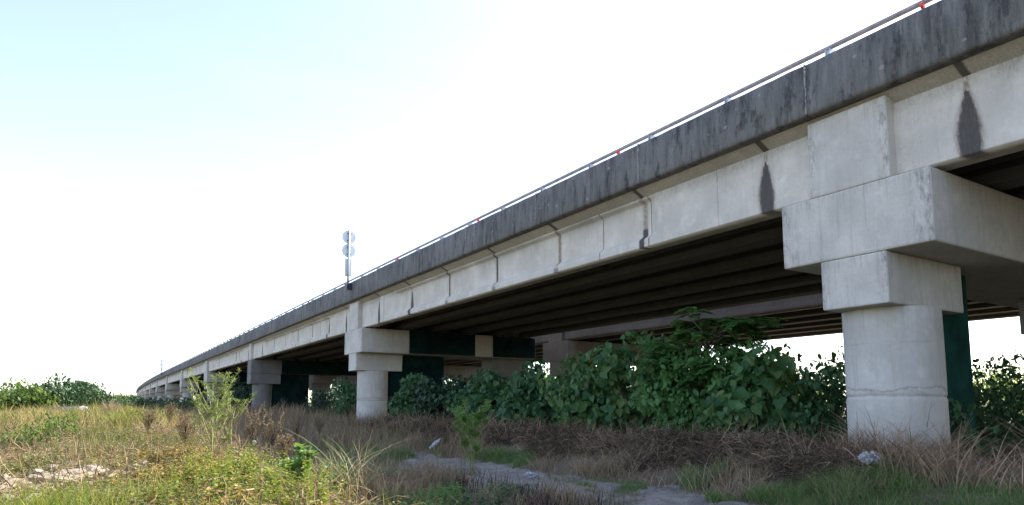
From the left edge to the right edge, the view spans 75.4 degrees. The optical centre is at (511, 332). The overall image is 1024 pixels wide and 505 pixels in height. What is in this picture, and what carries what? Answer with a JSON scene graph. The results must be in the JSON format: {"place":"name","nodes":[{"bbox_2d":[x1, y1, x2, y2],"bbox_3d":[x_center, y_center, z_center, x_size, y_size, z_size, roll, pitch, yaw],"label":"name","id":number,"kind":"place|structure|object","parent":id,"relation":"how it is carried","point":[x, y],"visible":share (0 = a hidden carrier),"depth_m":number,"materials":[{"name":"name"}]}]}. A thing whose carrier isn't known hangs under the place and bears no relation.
{"place":"outdoors","nodes":[
{"label":"outdoors","id":0,"kind":"place"},
{"bbox_2d":[0,458,350,504],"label":"bright grass","id":1,"kind":"structure","parent":0,"point":[51,500],"depth_m":6.68,"materials":[{"name":"green plant"}]},
{"bbox_2d":[0,403,1023,504],"bbox_3d":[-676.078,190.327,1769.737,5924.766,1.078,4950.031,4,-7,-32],"label":"ground","id":2,"kind":"structure","parent":0,"point":[654,498],"depth_m":12.99,"materials":[{"name":"soil"}]},
{"bbox_2d":[0,483,19,490],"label":"stone","id":3,"kind":"object","parent":2,"relation":"on","point":[8,486],"visible":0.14,"depth_m":8.89,"materials":[{"name":"beige stone"}]},
{"bbox_2d":[4,477,26,486],"bbox_3d":[-6.987,2.125,9.312,0.352,0.161,0.292,0,-6,-3],"label":"stone","id":4,"kind":"object","parent":2,"relation":"on","point":[16,479],"visible":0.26,"depth_m":9.23,"materials":[{"name":"beige stone"}]},
{"bbox_2d":[0,420,61,449],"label":"bush","id":5,"kind":"object","parent":2,"relation":"on","point":[24,438],"visible":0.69,"depth_m":14.79,"materials":[{"name":"green plant"}]},
{"bbox_2d":[0,377,62,411],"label":"tree","id":6,"kind":"object","parent":2,"relation":"on","point":[23,395],"visible":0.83,"depth_m":48.95,"materials":[{"name":"green plant"}]},
{"bbox_2d":[25,474,41,482],"bbox_3d":[-7.081,2.176,9.792,0.222,0.142,0.271,4,-8,-36],"label":"stone","id":7,"kind":"object","parent":2,"relation":"on","point":[30,476],"visible":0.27,"depth_m":9.70,"materials":[{"name":"beige stone"}]},
{"bbox_2d":[27,469,42,475],"bbox_3d":[-7.791,2.316,10.831,0.325,0.168,0.206,-3,-7,29],"label":"stone","id":8,"kind":"object","parent":2,"relation":"on","point":[38,470],"visible":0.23,"depth_m":10.80,"materials":[{"name":"beige stone"}]},
{"bbox_2d":[27,484,47,492],"bbox_3d":[-6.410,2.124,8.964,0.250,0.120,0.266,-4,-7,31],"label":"stone","id":9,"kind":"object","parent":2,"relation":"on","point":[33,489],"visible":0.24,"depth_m":8.88,"materials":[{"name":"beige stone"}]},
{"bbox_2d":[37,474,65,483],"bbox_3d":[-6.675,2.153,9.637,0.323,0.195,0.322,0,-6,-1],"label":"stone","id":10,"kind":"object","parent":2,"relation":"on","point":[48,476],"visible":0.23,"depth_m":9.53,"materials":[{"name":"beige stone"}]},
{"bbox_2d":[45,465,59,470],"bbox_3d":[-7.852,2.331,11.326,0.193,0.140,0.229,1,-6,-10],"label":"stone","id":11,"kind":"object","parent":2,"relation":"on","point":[47,466],"visible":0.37,"depth_m":11.25,"materials":[{"name":"beige stone"}]},
{"bbox_2d":[31,412,82,438],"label":"bush","id":12,"kind":"object","parent":2,"relation":"on","point":[54,425],"visible":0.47,"depth_m":17.75,"materials":[{"name":"green plant"}]},
{"bbox_2d":[47,406,77,411],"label":"tarpaulin","id":13,"kind":"object","parent":2,"relation":"on","point":[62,408],"visible":0.07,"depth_m":46.03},
{"bbox_2d":[31,372,101,407],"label":"tree","id":14,"kind":"object","parent":2,"relation":"on","point":[72,395],"visible":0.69,"depth_m":51.55,"materials":[{"name":"green plant"}]},
{"bbox_2d":[51,411,90,428],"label":"bush","id":15,"kind":"object","parent":2,"relation":"on","point":[69,419],"visible":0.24,"depth_m":20.74,"materials":[{"name":"green plant"}]},
{"bbox_2d":[65,469,86,473],"bbox_3d":[-6.883,2.227,10.429,0.276,0.159,0.314,-4,-7,34],"label":"stone","id":16,"kind":"object","parent":2,"relation":"on","point":[74,470],"visible":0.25,"depth_m":10.36,"materials":[{"name":"beige stone"}]},
{"bbox_2d":[67,380,112,406],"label":"tree","id":17,"kind":"object","parent":2,"relation":"on","point":[103,396],"visible":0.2,"depth_m":55.59,"materials":[{"name":"green plant"}]},
{"bbox_2d":[90,467,103,474],"bbox_3d":[-6.726,2.276,10.688,0.298,0.177,0.232,-5,-8,39],"label":"stone","id":18,"kind":"object","parent":2,"relation":"on","point":[98,470],"visible":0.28,"depth_m":10.65,"materials":[{"name":"beige stone"}]},
{"bbox_2d":[89,391,124,403],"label":"tree","id":19,"kind":"object","parent":2,"relation":"on","point":[114,397],"visible":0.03,"depth_m":119.51,"materials":[{"name":"green plant"}]},
{"bbox_2d":[100,398,124,414],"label":"grass clump","id":20,"kind":"object","parent":2,"relation":"on","point":[109,409],"visible":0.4,"depth_m":32.66,"materials":[{"name":"beige plant"}]},
{"bbox_2d":[101,411,132,427],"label":"grass clump","id":21,"kind":"object","parent":2,"relation":"on","point":[118,420],"visible":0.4,"depth_m":21.74,"materials":[{"name":"yellow plant"}]},
{"bbox_2d":[107,393,136,399],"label":"tree","id":22,"kind":"object","parent":2,"relation":"on","point":[121,394],"visible":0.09,"depth_m":148.30,"materials":[{"name":"green plant"}]},
{"bbox_2d":[106,408,147,421],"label":"bush","id":23,"kind":"object","parent":2,"relation":"on","point":[136,412],"visible":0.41,"depth_m":25.59,"materials":[{"name":"green plant"}]},
{"bbox_2d":[106,396,155,408],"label":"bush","id":24,"kind":"object","parent":2,"relation":"on","point":[138,400],"visible":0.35,"depth_m":93.77,"materials":[{"name":"green plant"}]},
{"bbox_2d":[131,396,160,404],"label":"shrub","id":25,"kind":"object","parent":2,"relation":"on","point":[155,399],"visible":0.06,"depth_m":149.31,"materials":[{"name":"green plant"}]},
{"bbox_2d":[140,408,157,430],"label":"dead bush","id":26,"kind":"object","parent":2,"relation":"on","point":[152,416],"visible":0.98,"depth_m":18.83,"materials":[{"name":"brown plant"}]},
{"bbox_2d":[146,396,168,406],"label":"shrub","id":27,"kind":"object","parent":2,"relation":"on","point":[156,402],"visible":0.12,"depth_m":119.96,"materials":[{"name":"green plant"}]},
{"bbox_2d":[150,407,181,420],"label":"bush","id":28,"kind":"object","parent":2,"relation":"on","point":[161,411],"visible":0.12,"depth_m":29.76,"materials":[{"name":"green plant"}]},
{"bbox_2d":[148,397,191,408],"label":"shrub","id":29,"kind":"object","parent":2,"relation":"on","point":[163,405],"visible":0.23,"depth_m":83.27,"materials":[{"name":"green plant"}]},
{"bbox_2d":[164,402,177,428],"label":"dead bush","id":30,"kind":"object","parent":2,"relation":"on","point":[173,410],"visible":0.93,"depth_m":23.80,"materials":[{"name":"brown plant"}]},
{"bbox_2d":[175,409,197,440],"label":"dead bush","id":31,"kind":"object","parent":2,"relation":"on","point":[185,423],"visible":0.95,"depth_m":15.34,"materials":[{"name":"brown plant"}]},
{"bbox_2d":[174,395,215,412],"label":"shrub","id":32,"kind":"object","parent":2,"relation":"on","point":[179,404],"visible":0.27,"depth_m":76.42,"materials":[{"name":"green plant"}]},
{"bbox_2d":[56,443,343,504],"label":"yellowing vines","id":33,"kind":"object","parent":2,"relation":"on","point":[151,471],"visible":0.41,"depth_m":9.67,"materials":[{"name":"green plant"}]},
{"bbox_2d":[0,420,415,504],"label":"bank weeds","id":34,"kind":"object","parent":2,"relation":"on","point":[40,460],"visible":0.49,"depth_m":11.29,"materials":[{"name":"green plant"}]},
{"bbox_2d":[185,367,241,463],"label":"willowy shrub","id":35,"kind":"object","parent":2,"relation":"on","point":[209,411],"visible":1,"depth_m":11.45,"materials":[{"name":"green plant"}]},
{"bbox_2d":[0,399,442,504],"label":"bank grass","id":36,"kind":"structure","parent":2,"relation":"on","point":[94,412],"depth_m":19.57,"materials":[{"name":"green plant"}]},
{"bbox_2d":[192,387,257,454],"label":"willowy shrub","id":37,"kind":"object","parent":2,"relation":"on","point":[240,409],"visible":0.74,"depth_m":12.82,"materials":[{"name":"green plant"}]},
{"bbox_2d":[211,391,240,407],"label":"shrub","id":38,"kind":"object","parent":2,"relation":"on","point":[224,396],"visible":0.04,"depth_m":81.85,"materials":[{"name":"green plant"}]},
{"bbox_2d":[220,402,243,433],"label":"dead bush","id":39,"kind":"object","parent":2,"relation":"on","point":[232,416],"visible":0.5,"depth_m":19.81,"materials":[{"name":"brown plant"}]},
{"bbox_2d":[218,374,251,409],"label":"shrub","id":40,"kind":"object","parent":2,"relation":"on","point":[243,394],"visible":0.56,"depth_m":66.81,"materials":[{"name":"green plant"}]},
{"bbox_2d":[155,427,353,504],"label":"leafy weeds","id":41,"kind":"object","parent":2,"relation":"on","point":[226,468],"visible":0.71,"depth_m":8.08,"materials":[{"name":"green plant"}]},
{"bbox_2d":[243,401,267,446],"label":"dead bush","id":42,"kind":"object","parent":2,"relation":"on","point":[252,428],"visible":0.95,"depth_m":17.28,"materials":[{"name":"brown plant"}]},
{"bbox_2d":[255,407,275,440],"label":"dead bush","id":43,"kind":"object","parent":2,"relation":"on","point":[262,416],"visible":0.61,"depth_m":20.85,"materials":[{"name":"brown plant"}]},
{"bbox_2d":[0,405,535,504],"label":"bank stems","id":44,"kind":"object","parent":2,"relation":"on","point":[153,428],"visible":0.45,"depth_m":10.26,"materials":[{"name":"beige plant"}]},
{"bbox_2d":[261,409,285,448],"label":"dead bush","id":45,"kind":"object","parent":2,"relation":"on","point":[269,433],"visible":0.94,"depth_m":15.80,"materials":[{"name":"brown plant"}]},
{"bbox_2d":[275,429,294,458],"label":"dead bush","id":46,"kind":"object","parent":2,"relation":"on","point":[280,442],"visible":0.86,"depth_m":13.29,"materials":[{"name":"brown plant"}]},
{"bbox_2d":[289,415,304,440],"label":"dead bush","id":47,"kind":"object","parent":2,"relation":"on","point":[296,430],"visible":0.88,"depth_m":21.76,"materials":[{"name":"brown plant"}]},
{"bbox_2d":[277,443,318,487],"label":"leafy plant","id":48,"kind":"object","parent":2,"relation":"on","point":[296,462],"visible":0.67,"depth_m":9.00,"materials":[{"name":"green plant"}]},
{"bbox_2d":[312,417,326,435],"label":"dead bush","id":49,"kind":"object","parent":2,"relation":"on","point":[321,424],"visible":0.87,"depth_m":25.74,"materials":[{"name":"brown plant"}]},
{"bbox_2d":[303,386,339,416],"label":"shrub","id":50,"kind":"object","parent":2,"relation":"on","point":[322,401],"visible":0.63,"depth_m":45.14,"materials":[{"name":"green plant"}]},
{"bbox_2d":[238,434,413,502],"bbox_3d":[-2.155,1.815,9.079,2.525,1.082,2.682,-1,-6,10],"label":"grass clump","id":51,"kind":"object","parent":2,"relation":"on","point":[351,481],"visible":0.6,"depth_m":9.10,"materials":[{"name":"green plant"}]},
{"bbox_2d":[308,385,343,405],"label":"tree","id":52,"kind":"object","parent":2,"relation":"on","point":[330,392],"visible":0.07,"depth_m":149.62,"materials":[{"name":"green plant"}]},
{"bbox_2d":[326,377,356,418],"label":"shrub","id":53,"kind":"object","parent":2,"relation":"on","point":[350,390],"visible":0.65,"depth_m":39.21,"materials":[{"name":"green plant"}]},
{"bbox_2d":[251,425,446,501],"bbox_3d":[-2.243,1.799,9.292,3.071,1.146,3.593,4,-7,-32],"label":"grass clump","id":54,"kind":"object","parent":2,"relation":"on","point":[337,472],"visible":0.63,"depth_m":9.16,"materials":[{"name":"plant"}]},
{"bbox_2d":[131,399,604,504],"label":"brown weeds","id":55,"kind":"object","parent":2,"relation":"on","point":[307,433],"visible":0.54,"depth_m":20.92,"materials":[{"name":"brown plant"}]},
{"bbox_2d":[193,428,570,504],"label":"field weeds","id":56,"kind":"object","parent":2,"relation":"on","point":[468,497],"visible":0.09,"depth_m":9.76,"materials":[{"name":"green plant"}]},
{"bbox_2d":[386,372,445,418],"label":"shrub","id":57,"kind":"object","parent":2,"relation":"on","point":[401,399],"visible":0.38,"depth_m":33.16,"materials":[{"name":"green plant"}]},
{"bbox_2d":[429,439,439,448],"bbox_3d":[-2.284,3.302,19.543,0.144,0.099,0.576,-5,24,38],"label":"plastic sheet","id":58,"kind":"object","parent":2,"relation":"on","point":[435,443],"visible":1,"depth_m":19.51,"materials":[{"name":"white plastic"}]},
{"bbox_2d":[409,373,481,420],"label":"shrub","id":59,"kind":"object","parent":2,"relation":"on","point":[428,399],"visible":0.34,"depth_m":30.20,"materials":[{"name":"green plant"}]},
{"bbox_2d":[359,478,532,504],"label":"weeds","id":60,"kind":"object","parent":2,"relation":"on","point":[444,492],"visible":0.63,"depth_m":9.37,"materials":[{"name":"green plant"}]},
{"bbox_2d":[444,379,462,408],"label":"tree","id":61,"kind":"object","parent":2,"relation":"on","point":[451,388],"visible":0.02,"depth_m":93.00,"materials":[{"name":"green plant"}]},
{"bbox_2d":[451,399,494,481],"bbox_3d":[-0.900,2.214,13.498,1.046,1.716,0.936,-2,-7,21],"label":"sapling","id":62,"kind":"object","parent":2,"relation":"on","point":[476,420],"visible":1,"depth_m":13.44,"materials":[{"name":"green plant"}]},
{"bbox_2d":[445,367,518,425],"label":"shrub","id":63,"kind":"object","parent":2,"relation":"on","point":[475,394],"visible":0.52,"depth_m":27.25,"materials":[{"name":"green plant"}]},
{"bbox_2d":[523,471,536,477],"bbox_3d":[0.384,3.046,14.059,0.331,0.198,0.265,0,-6,1],"label":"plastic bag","id":64,"kind":"object","parent":2,"relation":"on","point":[529,474],"visible":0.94,"depth_m":14.02,"materials":[{"name":"white plastic"}]},
{"bbox_2d":[495,360,569,426],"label":"shrub","id":65,"kind":"object","parent":2,"relation":"on","point":[518,392],"visible":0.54,"depth_m":24.20,"materials":[{"name":"green plant"}]},
{"bbox_2d":[523,362,554,379],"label":"tree","id":66,"kind":"object","parent":2,"relation":"on","point":[544,371],"visible":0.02,"depth_m":73.66,"materials":[{"name":"green plant"}]},
{"bbox_2d":[534,367,555,388],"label":"tree","id":67,"kind":"object","parent":2,"relation":"on","point":[545,377],"depth_m":65.13,"materials":[{"name":"green plant"}]},
{"bbox_2d":[424,467,714,504],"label":"seed stalks","id":68,"kind":"object","parent":2,"relation":"on","point":[547,498],"visible":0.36,"depth_m":10.26,"materials":[{"name":"plant"}]},
{"bbox_2d":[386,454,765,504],"bbox_3d":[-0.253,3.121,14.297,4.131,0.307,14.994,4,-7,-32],"label":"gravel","id":69,"kind":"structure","parent":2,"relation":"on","point":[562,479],"depth_m":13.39,"materials":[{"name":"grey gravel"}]},
{"bbox_2d":[136,0,1023,460],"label":"viaduct","id":70,"kind":"object","parent":2,"relation":"on","point":[870,186],"visible":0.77,"depth_m":14.60,"materials":[{"name":"concrete"}]},
{"bbox_2d":[160,359,163,374],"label":"road sign","id":71,"kind":"object","parent":70,"relation":"attached to","point":[161,361],"visible":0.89,"depth_m":148.99,"materials":[{"name":"metal"}]},
{"bbox_2d":[342,229,355,289],"bbox_3d":[-9.239,-4.121,37.521,0.780,3.471,0.320,4,-7,-32],"label":"road sign","id":72,"kind":"object","parent":70,"relation":"attached to","point":[349,239],"visible":0.97,"depth_m":37.57,"materials":[{"name":"metal"}]},
{"bbox_2d":[536,351,634,433],"bbox_3d":[2.637,2.135,22.003,3.691,3.066,3.922,0,-6,4],"label":"shrub","id":73,"kind":"object","parent":2,"relation":"on","point":[584,391],"visible":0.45,"depth_m":20.95,"materials":[{"name":"green plant"}]},
{"bbox_2d":[350,450,842,504],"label":"track grass","id":74,"kind":"structure","parent":2,"relation":"on","point":[603,501],"depth_m":11.96,"materials":[{"name":"green plant"}]},
{"bbox_2d":[203,293,1018,406],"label":"viaduct","id":75,"kind":"object","parent":2,"relation":"on","point":[806,315],"visible":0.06,"depth_m":39.37,"materials":[{"name":"concrete"}]},
{"bbox_2d":[584,330,698,435],"bbox_3d":[4.110,1.686,20.054,3.515,3.524,4.048,4,-7,-32],"label":"shrub","id":76,"kind":"object","parent":2,"relation":"on","point":[621,366],"visible":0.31,"depth_m":19.65,"materials":[{"name":"green plant"}]},
{"bbox_2d":[305,426,1023,504],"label":"green grass","id":77,"kind":"structure","parent":2,"relation":"on","point":[501,456],"depth_m":10.34,"materials":[{"name":"green plant"}]},
{"bbox_2d":[337,412,998,498],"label":"dead vines","id":78,"kind":"object","parent":2,"relation":"on","point":[555,445],"visible":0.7,"depth_m":14.46,"materials":[{"name":"brown plant"}]},
{"bbox_2d":[857,450,882,464],"bbox_3d":[5.882,2.049,10.842,0.525,0.236,0.387,4,-7,-32],"label":"plastic bag","id":79,"kind":"object","parent":78,"relation":"on","point":[864,456],"visible":0.81,"depth_m":10.73,"materials":[{"name":"white plastic"}]},
{"bbox_2d":[630,340,730,434],"bbox_3d":[4.976,1.712,18.198,3.340,3.075,3.075,-2,-6,15],"label":"shrub","id":80,"kind":"object","parent":2,"relation":"on","point":[675,407],"visible":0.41,"depth_m":17.61,"materials":[{"name":"green plant"}]},
{"bbox_2d":[340,403,1023,497],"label":"dry stems","id":81,"kind":"object","parent":2,"relation":"on","point":[914,455],"visible":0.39,"depth_m":10.97,"materials":[{"name":"brown plant"}]},
{"bbox_2d":[636,307,787,395],"bbox_3d":[5.316,1.332,18.126,4.420,3.822,3.620,-3,-7,27],"label":"young tree","id":82,"kind":"object","parent":2,"relation":"on","point":[744,325],"visible":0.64,"depth_m":17.53,"materials":[{"name":"green plant"}]},
{"bbox_2d":[690,337,789,436],"bbox_3d":[5.836,1.612,16.907,2.505,2.956,2.682,4,-7,-32],"label":"shrub","id":83,"kind":"object","parent":2,"relation":"on","point":[717,382],"visible":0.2,"depth_m":16.50,"materials":[{"name":"green plant"}]},
{"bbox_2d":[687,342,834,440],"bbox_3d":[6.232,1.708,16.489,3.401,2.807,2.904,-1,-6,7],"label":"shrub","id":84,"kind":"object","parent":2,"relation":"on","point":[733,402],"visible":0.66,"depth_m":15.66,"materials":[{"name":"green plant"}]},
{"bbox_2d":[758,341,816,395],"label":"shrub","id":85,"kind":"object","parent":2,"relation":"on","point":[786,346],"visible":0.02,"depth_m":22.27,"materials":[{"name":"green plant"}]},
{"bbox_2d":[775,345,846,414],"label":"shrub","id":86,"kind":"object","parent":2,"relation":"on","point":[833,356],"visible":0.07,"depth_m":20.50,"materials":[{"name":"green plant"}]},
{"bbox_2d":[779,361,847,443],"bbox_3d":[7.435,1.814,15.435,2.346,2.244,2.611,4,-7,-32],"label":"shrub","id":87,"kind":"object","parent":2,"relation":"on","point":[836,398],"visible":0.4,"depth_m":15.19,"materials":[{"name":"green plant"}]},
{"bbox_2d":[901,432,998,464],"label":"grass clump","id":88,"kind":"object","parent":2,"relation":"on","point":[945,447],"visible":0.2,"depth_m":11.62,"materials":[{"name":"brown plant"}]},
{"bbox_2d":[948,398,1004,462],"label":"shrub","id":89,"kind":"object","parent":2,"relation":"on","point":[958,413],"visible":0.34,"depth_m":13.24,"materials":[{"name":"green plant"}]},
{"bbox_2d":[972,355,1023,443],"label":"shrub","id":90,"kind":"object","parent":2,"relation":"on","point":[1010,402],"visible":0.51,"depth_m":20.52,"materials":[{"name":"green plant"}]},
{"bbox_2d":[972,360,1023,407],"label":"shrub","id":91,"kind":"object","parent":2,"relation":"on","point":[982,381],"visible":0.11,"depth_m":59.36,"materials":[{"name":"green plant"}]},
{"bbox_2d":[973,350,1023,433],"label":"shrub","id":92,"kind":"object","parent":2,"relation":"on","point":[1016,356],"visible":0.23,"depth_m":24.12,"materials":[{"name":"green plant"}]},
{"bbox_2d":[987,363,1022,411],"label":"tree","id":93,"kind":"object","parent":2,"relation":"on","point":[1004,384],"visible":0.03,"depth_m":74.64,"materials":[{"name":"green plant"}]},
{"bbox_2d":[0,0,1023,402],"label":"sky","id":94,"kind":"structure","parent":0,"point":[178,178],"materials":[{"name":"white"}]},
{"bbox_2d":[221,419,1021,504],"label":"dry grass","id":95,"kind":"structure","parent":0,"point":[610,464],"depth_m":12.69,"materials":[{"name":"brown plant"}]}
]}

